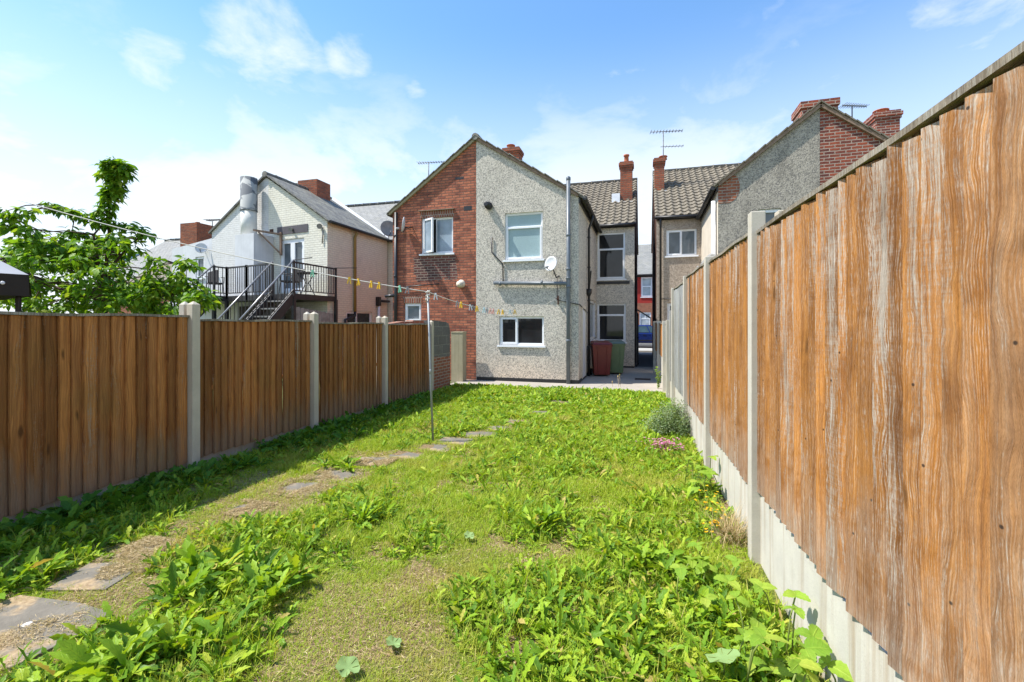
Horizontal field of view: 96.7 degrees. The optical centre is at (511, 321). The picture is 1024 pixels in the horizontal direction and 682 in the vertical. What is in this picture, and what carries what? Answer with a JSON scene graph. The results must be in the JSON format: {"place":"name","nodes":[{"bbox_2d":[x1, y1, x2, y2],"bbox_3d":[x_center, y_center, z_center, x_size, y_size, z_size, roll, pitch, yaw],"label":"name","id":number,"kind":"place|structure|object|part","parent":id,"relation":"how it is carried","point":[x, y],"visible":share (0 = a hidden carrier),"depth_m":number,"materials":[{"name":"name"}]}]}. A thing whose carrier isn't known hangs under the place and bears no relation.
{"place":"outdoors","nodes":[
{"label":"outdoors","id":0,"kind":"place"},
{"bbox_2d":[0,383,831,681],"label":"lawn","id":1,"kind":"structure","parent":0,"point":[424,446],"depth_m":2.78,"materials":[{"name":"plant"}]},
{"bbox_2d":[0,546,77,598],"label":"weed clump","id":2,"kind":"object","parent":1,"relation":"on","point":[34,555],"visible":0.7,"depth_m":2.95,"materials":[{"name":"green plant"}]},
{"bbox_2d":[0,595,105,670],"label":"flagstone","id":3,"kind":"object","parent":1,"relation":"on","point":[17,611],"visible":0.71,"depth_m":2.55,"materials":[{"name":"grey stone"}]},
{"bbox_2d":[45,562,138,591],"bbox_3d":[-2.717,1.687,2.989,0.393,0.047,0.323,0,0,-1],"label":"flagstone","id":4,"kind":"object","parent":1,"relation":"on","point":[81,580],"visible":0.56,"depth_m":2.93,"materials":[{"name":"grey stone"}]},
{"bbox_2d":[17,634,173,681],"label":"weed clump","id":5,"kind":"object","parent":1,"relation":"on","point":[36,675],"visible":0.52,"depth_m":2.10,"materials":[{"name":"green plant"}]},
{"bbox_2d":[115,544,164,559],"bbox_3d":[-2.693,1.689,3.344,0.263,0.042,0.238,0,0,10],"label":"flagstone","id":6,"kind":"object","parent":1,"relation":"on","point":[137,558],"visible":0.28,"depth_m":3.34,"materials":[{"name":"grey stone"}]},
{"bbox_2d":[47,599,258,681],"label":"weed clump","id":7,"kind":"object","parent":1,"relation":"on","point":[71,651],"visible":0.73,"depth_m":2.19,"materials":[{"name":"green plant"}]},
{"bbox_2d":[146,535,263,615],"bbox_3d":[-1.910,1.554,2.861,0.596,0.266,0.745,0,0,-21],"label":"weed clump","id":8,"kind":"object","parent":1,"relation":"on","point":[202,564],"visible":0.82,"depth_m":2.89,"materials":[{"name":"green plant"}]},
{"bbox_2d":[0,390,447,563],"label":"dock strip","id":9,"kind":"object","parent":1,"relation":"on","point":[8,526],"visible":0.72,"depth_m":4.55,"materials":[{"name":"green plant"}]},
{"bbox_2d":[208,447,272,472],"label":"weed clump","id":10,"kind":"object","parent":1,"relation":"on","point":[233,459],"visible":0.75,"depth_m":5.21,"materials":[{"name":"green plant"}]},
{"bbox_2d":[221,547,320,601],"bbox_3d":[-1.534,1.580,2.852,0.578,0.235,0.569,0,0,16],"label":"weed clump","id":11,"kind":"object","parent":1,"relation":"on","point":[260,565],"visible":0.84,"depth_m":2.88,"materials":[{"name":"green plant"}]},
{"bbox_2d":[276,482,328,496],"bbox_3d":[-2.118,1.690,4.550,0.509,0.040,0.377,0,0,-2],"label":"flagstone","id":12,"kind":"object","parent":1,"relation":"on","point":[295,486],"visible":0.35,"depth_m":4.59,"materials":[{"name":"grey stone"}]},
{"bbox_2d":[310,454,360,471],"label":"weed clump","id":13,"kind":"object","parent":1,"relation":"on","point":[347,464],"visible":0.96,"depth_m":5.23,"materials":[{"name":"green plant"}]},
{"bbox_2d":[310,470,360,482],"bbox_3d":[-1.917,1.693,4.957,0.477,0.035,0.372,0,0,13],"label":"flagstone","id":14,"kind":"object","parent":1,"relation":"on","point":[343,474],"visible":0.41,"depth_m":5.00,"materials":[{"name":"grey stone"}]},
{"bbox_2d":[335,656,359,677],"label":"mallow plant","id":15,"kind":"object","parent":1,"relation":"on","point":[345,666],"visible":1,"depth_m":2.16,"materials":[{"name":"green plant"}]},
{"bbox_2d":[334,499,395,532],"bbox_3d":[-1.251,1.600,3.874,0.494,0.181,0.521,0,0,16],"label":"weed clump","id":16,"kind":"object","parent":1,"relation":"on","point":[367,511],"visible":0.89,"depth_m":3.84,"materials":[{"name":"green plant"}]},
{"bbox_2d":[352,457,391,466],"bbox_3d":[-1.661,1.690,5.457,0.428,0.040,0.329,0,0,1],"label":"flagstone","id":17,"kind":"object","parent":1,"relation":"on","point":[370,462],"visible":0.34,"depth_m":5.48,"materials":[{"name":"grey stone"}]},
{"bbox_2d":[0,415,761,681],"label":"dry thatch","id":18,"kind":"object","parent":1,"relation":"on","point":[130,552],"visible":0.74,"depth_m":3.15,"materials":[{"name":"plant"}]},
{"bbox_2d":[386,635,401,648],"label":"mallow plant","id":19,"kind":"object","parent":1,"relation":"on","point":[392,640],"visible":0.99,"depth_m":2.35,"materials":[{"name":"green plant"}]},
{"bbox_2d":[387,452,423,459],"bbox_3d":[-1.326,1.693,5.727,0.484,0.033,0.340,0,0,-1],"label":"flagstone","id":20,"kind":"object","parent":1,"relation":"on","point":[410,454],"visible":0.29,"depth_m":5.71,"materials":[{"name":"grey stone"}]},
{"bbox_2d":[0,381,823,681],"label":"lawn weeds","id":21,"kind":"object","parent":1,"relation":"on","point":[606,632],"visible":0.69,"depth_m":3.12,"materials":[{"name":"green plant"}]},
{"bbox_2d":[425,290,433,440],"bbox_3d":[-1.150,0.627,6.361,0.133,2.146,0.069,0,0,16],"label":"line pole","id":22,"kind":"object","parent":1,"relation":"on","point":[430,368],"visible":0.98,"depth_m":6.34,"materials":[{"name":"metal"}]},
{"bbox_2d":[17,199,554,310],"bbox_3d":[-1.720,-0.911,7.891,9.865,1.413,3.061,0,0,-39],"label":"washing line","id":23,"kind":"object","parent":22,"relation":"attached to","point":[247,258],"visible":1,"depth_m":6.19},
{"bbox_2d":[413,444,450,451],"bbox_3d":[-1.060,1.690,6.055,0.495,0.041,0.368,0,0,7],"label":"flagstone","id":24,"kind":"object","parent":1,"relation":"on","point":[438,446],"visible":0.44,"depth_m":6.05,"materials":[{"name":"grey stone"}]},
{"bbox_2d":[435,437,472,444],"bbox_3d":[-0.803,1.692,6.417,0.474,0.037,0.348,0,0,16],"label":"flagstone","id":25,"kind":"object","parent":1,"relation":"on","point":[455,440],"visible":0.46,"depth_m":6.42,"materials":[{"name":"grey stone"}]},
{"bbox_2d":[464,531,473,540],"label":"mallow plant","id":26,"kind":"object","parent":1,"relation":"on","point":[468,534],"visible":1,"depth_m":3.49,"materials":[{"name":"green plant"}]},
{"bbox_2d":[466,432,495,436],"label":"flagstone","id":27,"kind":"object","parent":1,"relation":"on","point":[482,433],"visible":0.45,"depth_m":6.82,"materials":[{"name":"grey stone"}]},
{"bbox_2d":[447,583,516,624],"bbox_3d":[-0.182,1.681,2.670,0.401,0.123,0.487,0,0,16],"label":"weed clump","id":28,"kind":"object","parent":1,"relation":"on","point":[507,591],"visible":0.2,"depth_m":2.68,"materials":[{"name":"green plant"}]},
{"bbox_2d":[515,500,564,539],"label":"weed clump","id":29,"kind":"object","parent":1,"relation":"on","point":[536,518],"visible":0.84,"depth_m":3.65,"materials":[{"name":"green plant"}]},
{"bbox_2d":[613,483,666,510],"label":"weed clump","id":30,"kind":"object","parent":1,"relation":"on","point":[651,493],"visible":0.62,"depth_m":4.22,"materials":[{"name":"green plant"}]},
{"bbox_2d":[636,437,684,452],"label":"pink flowers","id":31,"kind":"object","parent":1,"relation":"on","point":[668,445],"visible":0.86,"depth_m":5.83,"materials":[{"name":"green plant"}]},
{"bbox_2d":[618,538,707,582],"bbox_3d":[1.005,1.619,3.080,0.586,0.190,0.545,0,0,16],"label":"weed clump","id":32,"kind":"object","parent":1,"relation":"on","point":[641,555],"visible":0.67,"depth_m":3.09,"materials":[{"name":"green plant"}]},
{"bbox_2d":[640,393,691,438],"bbox_3d":[2.337,1.384,6.774,0.914,0.626,0.848,0,0,16],"label":"silvery shrub","id":33,"kind":"object","parent":1,"relation":"on","point":[668,421],"visible":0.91,"depth_m":6.66,"materials":[{"name":"green plant"}]},
{"bbox_2d":[684,455,720,500],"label":"bramble","id":34,"kind":"object","parent":1,"relation":"on","point":[708,471],"visible":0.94,"depth_m":4.40,"materials":[{"name":"green plant"}]},
{"bbox_2d":[694,485,728,535],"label":"yellow flowers","id":35,"kind":"object","parent":1,"relation":"on","point":[714,496],"visible":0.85,"depth_m":3.92,"materials":[{"name":"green plant"}]},
{"bbox_2d":[704,520,722,539],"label":"yellow flowers","id":36,"kind":"object","parent":1,"relation":"on","point":[712,531],"visible":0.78,"depth_m":3.57,"materials":[{"name":"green plant"}]},
{"bbox_2d":[705,648,739,679],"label":"mallow plant","id":37,"kind":"object","parent":1,"relation":"on","point":[724,656],"visible":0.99,"depth_m":2.13,"materials":[{"name":"green plant"}]},
{"bbox_2d":[670,542,776,610],"bbox_3d":[1.262,1.559,2.778,0.576,0.246,0.581,0,0,16],"label":"bramble","id":38,"kind":"object","parent":1,"relation":"on","point":[704,565],"visible":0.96,"depth_m":2.73,"materials":[{"name":"green plant"}]},
{"bbox_2d":[703,499,747,550],"bbox_3d":[1.711,1.522,3.483,0.663,0.317,0.638,0,0,16],"label":"grass tuft","id":39,"kind":"object","parent":1,"relation":"on","point":[728,529],"visible":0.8,"depth_m":3.47,"materials":[{"name":"plant"}]},
{"bbox_2d":[726,588,853,681],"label":"bramble","id":40,"kind":"object","parent":1,"relation":"on","point":[803,665],"visible":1,"depth_m":2.03,"materials":[{"name":"green plant"}]},
{"bbox_2d":[242,371,592,507],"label":"ground","id":41,"kind":"structure","parent":0,"point":[319,392],"depth_m":11.61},
{"bbox_2d":[0,261,31,311],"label":"garden gazebo","id":42,"kind":"object","parent":41,"relation":"on","point":[15,283],"visible":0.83,"depth_m":5.67,"materials":[{"name":"grey fabric"}]},
{"bbox_2d":[0,156,223,315],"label":"cherry tree","id":43,"kind":"object","parent":41,"relation":"on","point":[28,252],"visible":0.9,"depth_m":6.63,"materials":[{"name":"green plant"}]},
{"bbox_2d":[108,222,211,312],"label":"terrace house","id":44,"kind":"structure","parent":41,"relation":"on","point":[193,232],"depth_m":24.79,"materials":[{"name":"paint"}]},
{"bbox_2d":[203,219,219,227],"bbox_3d":[-13.074,-4.260,19.906,0.791,0.507,0.400,0,0,16],"label":"tv aerial","id":45,"kind":"object","parent":44,"relation":"attached to","point":[212,220],"visible":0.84,"depth_m":19.94,"materials":[{"name":"silver metal"}]},
{"bbox_2d":[0,301,433,522],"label":"timber fence","id":46,"kind":"object","parent":41,"relation":"on","point":[90,403],"visible":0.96,"depth_m":4.82,"materials":[{"name":"brown wood"}]},
{"bbox_2d":[139,257,337,374],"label":"steel balcony","id":47,"kind":"structure","parent":41,"relation":"on","point":[266,308],"depth_m":13.96,"materials":[{"name":"black metal"}]},
{"bbox_2d":[204,270,224,295],"bbox_3d":[-9.927,-1.290,15.157,0.488,0.903,0.741,0,0,-44],"label":"balcony chair","id":48,"kind":"object","parent":47,"relation":"on","point":[208,280],"visible":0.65,"depth_m":15.18,"materials":[{"name":"metal"}]},
{"bbox_2d":[278,267,304,293],"bbox_3d":[-6.899,-1.291,14.385,0.753,0.905,0.488,0,0,-4],"label":"balcony chair","id":49,"kind":"object","parent":47,"relation":"on","point":[291,279],"visible":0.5,"depth_m":14.36,"materials":[{"name":"metal"}]},
{"bbox_2d":[297,272,317,294],"bbox_3d":[-6.554,-1.202,14.553,0.620,0.735,0.620,0,0,16],"label":"bistro table","id":50,"kind":"object","parent":47,"relation":"on","point":[307,273],"visible":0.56,"depth_m":14.55,"materials":[{"name":"metal"}]},
{"bbox_2d":[172,171,399,367],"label":"white building","id":51,"kind":"structure","parent":41,"relation":"on","point":[270,218],"depth_m":16.05,"materials":[{"name":"paint"}]},
{"bbox_2d":[194,257,204,279],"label":"window","id":52,"kind":"structure","parent":51,"relation":"in","point":[200,262],"depth_m":17.77,"materials":[{"name":"white plastic"}]},
{"bbox_2d":[195,243,206,252],"bbox_3d":[-11.806,-2.807,17.341,0.309,0.399,0.400,0,0,20],"label":"satellite dish","id":53,"kind":"object","parent":51,"relation":"attached to","point":[201,245],"visible":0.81,"depth_m":17.32,"materials":[{"name":"white metal"}]},
{"bbox_2d":[281,238,303,292],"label":"french doors","id":54,"kind":"structure","parent":51,"relation":"in","point":[292,249],"depth_m":15.69,"materials":[{"name":"white plastic"}]},
{"bbox_2d":[346,311,370,322],"bbox_3d":[-5.644,0.080,16.692,0.075,0.923,1.565,0,0,16],"label":"window","id":55,"kind":"structure","parent":51,"relation":"in","point":[361,316],"depth_m":16.79,"materials":[{"name":"white plastic"}]},
{"bbox_2d":[380,220,392,236],"bbox_3d":[-4.887,-3.667,17.917,0.617,0.658,0.560,0,0,16],"label":"satellite dish","id":56,"kind":"object","parent":51,"relation":"attached to","point":[386,227],"visible":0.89,"depth_m":17.89,"materials":[{"name":"grey metal"}]},
{"bbox_2d":[388,320,449,389],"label":"garden wall","id":57,"kind":"structure","parent":41,"relation":"on","point":[441,353],"depth_m":11.12,"materials":[{"name":"brick"}]},
{"bbox_2d":[385,133,480,379],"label":"brick house","id":58,"kind":"structure","parent":41,"relation":"on","point":[434,249],"depth_m":13.19,"materials":[{"name":"red brick"}]},
{"bbox_2d":[396,217,411,231],"bbox_3d":[-3.176,-2.831,13.309,0.324,0.443,0.471,0,0,25],"label":"satellite dish","id":59,"kind":"object","parent":58,"relation":"attached to","point":[403,224],"visible":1,"depth_m":13.19,"materials":[{"name":"grey metal"}]},
{"bbox_2d":[405,303,420,319],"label":"window","id":60,"kind":"structure","parent":58,"relation":"in","point":[412,310],"depth_m":13.53,"materials":[{"name":"white plastic"}]},
{"bbox_2d":[416,161,444,175],"bbox_3d":[-3.430,-6.187,19.338,1.166,1.270,0.400,0,0,8],"label":"tv aerial","id":61,"kind":"object","parent":58,"relation":"attached to","point":[428,162],"visible":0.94,"depth_m":19.34,"materials":[{"name":"silver metal"}]},
{"bbox_2d":[419,217,454,255],"bbox_3d":[-2.171,-2.486,13.266,1.110,1.100,0.170,0,0,16],"label":"window","id":62,"kind":"structure","parent":58,"relation":"in","point":[443,227],"depth_m":13.26,"materials":[{"name":"white plastic"}]},
{"bbox_2d":[451,332,466,382],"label":"gate pier","id":63,"kind":"structure","parent":41,"relation":"on","point":[458,356],"depth_m":12.55,"materials":[{"name":"beige concrete"}]},
{"bbox_2d":[475,134,637,383],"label":"pebbledash house","id":64,"kind":"structure","parent":41,"relation":"on","point":[530,220],"depth_m":12.68,"materials":[{"name":"pebbledash"},{"name":"concrete tile"},{"name":"dark brick"}]},
{"bbox_2d":[497,316,545,347],"bbox_3d":[0.263,0.270,12.554,1.377,0.852,0.160,0,0,16],"label":"window","id":65,"kind":"structure","parent":64,"relation":"in","point":[515,331],"depth_m":12.59,"materials":[{"name":"white plastic"}]},
{"bbox_2d":[503,211,543,261],"bbox_3d":[0.325,-2.337,12.536,1.175,1.353,0.160,0,0,16],"label":"window","id":66,"kind":"structure","parent":64,"relation":"in","point":[523,231],"depth_m":12.57,"materials":[{"name":"white plastic"}]},
{"bbox_2d":[545,256,559,277],"bbox_3d":[1.078,-1.448,12.061,0.432,0.581,0.341,0,0,-3],"label":"satellite dish","id":67,"kind":"object","parent":64,"relation":"attached to","point":[550,263],"visible":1,"depth_m":12.06,"materials":[{"name":"white metal"}]},
{"bbox_2d":[590,300,596,340],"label":"window","id":68,"kind":"structure","parent":64,"relation":"in","point":[592,305],"depth_m":16.08,"materials":[{"name":"white plastic"}]},
{"bbox_2d":[596,232,626,280],"bbox_3d":[3.603,-2.367,16.531,1.086,1.739,0.160,0,0,16],"label":"window","id":69,"kind":"structure","parent":64,"relation":"in","point":[611,246],"depth_m":16.57,"materials":[{"name":"white plastic"}]},
{"bbox_2d":[597,303,626,343],"bbox_3d":[3.612,0.057,16.528,1.114,1.439,0.160,0,0,16],"label":"window","id":70,"kind":"structure","parent":64,"relation":"in","point":[611,318],"depth_m":16.58,"materials":[{"name":"white plastic"}]},
{"bbox_2d":[636,309,650,366],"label":"alley gate","id":71,"kind":"structure","parent":64,"relation":"attached to","point":[637,338],"depth_m":16.93,"materials":[{"name":"black metal"}]},
{"bbox_2d":[653,310,670,400],"bbox_3d":[3.865,0.767,11.710,0.133,2.025,5.874,0,0,14],"label":"boundary fence","id":72,"kind":"object","parent":41,"relation":"on","point":[662,346],"visible":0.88,"depth_m":10.71,"materials":[{"name":"grey concrete"}]},
{"bbox_2d":[651,97,902,354],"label":"neighbour house","id":73,"kind":"structure","parent":41,"relation":"on","point":[699,213],"depth_m":11.49,"materials":[{"name":"pebbledash"},{"name":"concrete tile"},{"name":"red brick"}]},
{"bbox_2d":[650,129,683,156],"bbox_3d":[5.870,-6.287,17.221,1.218,1.938,0.400,0,0,6],"label":"tv aerial","id":74,"kind":"object","parent":73,"relation":"attached to","point":[666,131],"visible":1,"depth_m":17.22,"materials":[{"name":"silver metal"}]},
{"bbox_2d":[667,303,670,319],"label":"window","id":75,"kind":"structure","parent":73,"relation":"in","point":[668,304],"depth_m":15.28,"materials":[{"name":"white plastic"}]},
{"bbox_2d":[665,229,698,257],"bbox_3d":[5.639,-2.615,15.159,1.052,0.932,0.160,0,0,16],"label":"window","id":76,"kind":"structure","parent":73,"relation":"in","point":[682,242],"depth_m":15.19,"materials":[{"name":"white plastic"}]},
{"bbox_2d":[696,253,714,267],"bbox_3d":[4.942,-1.439,11.545,0.437,0.580,0.690,0,0,29],"label":"satellite dish","id":77,"kind":"object","parent":73,"relation":"attached to","point":[709,255],"visible":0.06,"depth_m":11.55,"materials":[{"name":"metal"}]},
{"bbox_2d":[758,208,780,222],"bbox_3d":[6.398,-2.371,11.339,0.511,0.862,0.075,0,0,16],"label":"window","id":78,"kind":"structure","parent":73,"relation":"in","point":[770,213],"depth_m":11.33,"materials":[{"name":"white plastic"}]},
{"bbox_2d":[839,102,869,116],"bbox_3d":[10.950,-6.713,14.552,0.816,0.489,0.400,0,0,-4],"label":"tv aerial","id":79,"kind":"object","parent":73,"relation":"attached to","point":[854,105],"visible":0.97,"depth_m":14.53,"materials":[{"name":"silver metal"}]},
{"bbox_2d":[671,41,1023,681],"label":"orange fence","id":80,"kind":"object","parent":41,"relation":"on","point":[847,365],"visible":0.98,"depth_m":1.56,"materials":[{"name":"wood"},{"name":"concrete"}]},
{"bbox_2d":[0,0,1023,313],"label":"sky","id":81,"kind":"structure","parent":0,"point":[199,96],"materials":[{"name":"blue"}]},
{"bbox_2d":[451,367,661,391],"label":"yard","id":82,"kind":"structure","parent":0,"point":[626,378],"depth_m":12.34,"materials":[{"name":"concrete"}]},
{"bbox_2d":[590,341,612,374],"bbox_3d":[2.730,1.116,13.974,0.602,1.059,0.825,0,0,4],"label":"wheelie bin","id":83,"kind":"object","parent":82,"relation":"on","point":[601,351],"visible":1,"depth_m":13.65,"materials":[{"name":"plastic"}]},
{"bbox_2d":[604,340,625,372],"bbox_3d":[3.266,1.116,14.526,0.602,1.059,0.824,0,0,6],"label":"wheelie bin","id":84,"kind":"object","parent":82,"relation":"on","point":[617,356],"visible":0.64,"depth_m":14.20,"materials":[{"name":"plastic"}]},
{"bbox_2d":[635,378,650,379],"bbox_3d":[3.748,1.643,13.047,0.436,0.014,0.400,0,0,16],"label":"drain grate","id":85,"kind":"object","parent":82,"relation":"on","point":[642,379],"visible":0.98,"depth_m":12.94,"materials":[{"name":"black metal"}]},
{"bbox_2d":[655,366,661,387],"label":"weed","id":86,"kind":"object","parent":82,"relation":"on","point":[658,382],"depth_m":11.19,"materials":[{"name":"green plant"}]},
{"bbox_2d":[635,352,652,366],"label":"alley path","id":87,"kind":"structure","parent":0,"point":[645,359],"depth_m":19.95,"materials":[{"name":"concrete"}]},
{"bbox_2d":[637,244,651,325],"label":"red house","id":88,"kind":"structure","parent":0,"point":[644,280],"depth_m":36.10,"materials":[{"name":"brick"}]},
{"bbox_2d":[639,312,650,324],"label":"window","id":89,"kind":"structure","parent":88,"relation":"in","point":[643,320],"depth_m":36.09,"materials":[{"name":"white plastic"}]},
{"bbox_2d":[640,277,651,297],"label":"window","id":90,"kind":"structure","parent":88,"relation":"in","point":[646,282],"depth_m":36.02,"materials":[{"name":"white plastic"}]},
{"bbox_2d":[639,348,651,351],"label":"pavement","id":91,"kind":"structure","parent":0,"point":[645,349],"depth_m":25.55,"materials":[{"name":"grey concrete"}]},
{"bbox_2d":[639,345,651,347],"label":"road","id":92,"kind":"structure","parent":0,"point":[645,346],"depth_m":31.24,"materials":[{"name":"grey asphalt"}]},
{"bbox_2d":[639,325,651,342],"bbox_3d":[8.787,0.940,30.232,4.130,1.480,1.735,0,0,16],"label":"parked car","id":93,"kind":"object","parent":92,"relation":"on","point":[645,333],"visible":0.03,"depth_m":29.46,"materials":[{"name":"blue paint"}]},
{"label":"side window","id":94,"kind":"part","parent":93,"relation":"part of","materials":[{"name":"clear glass"}]}
]}

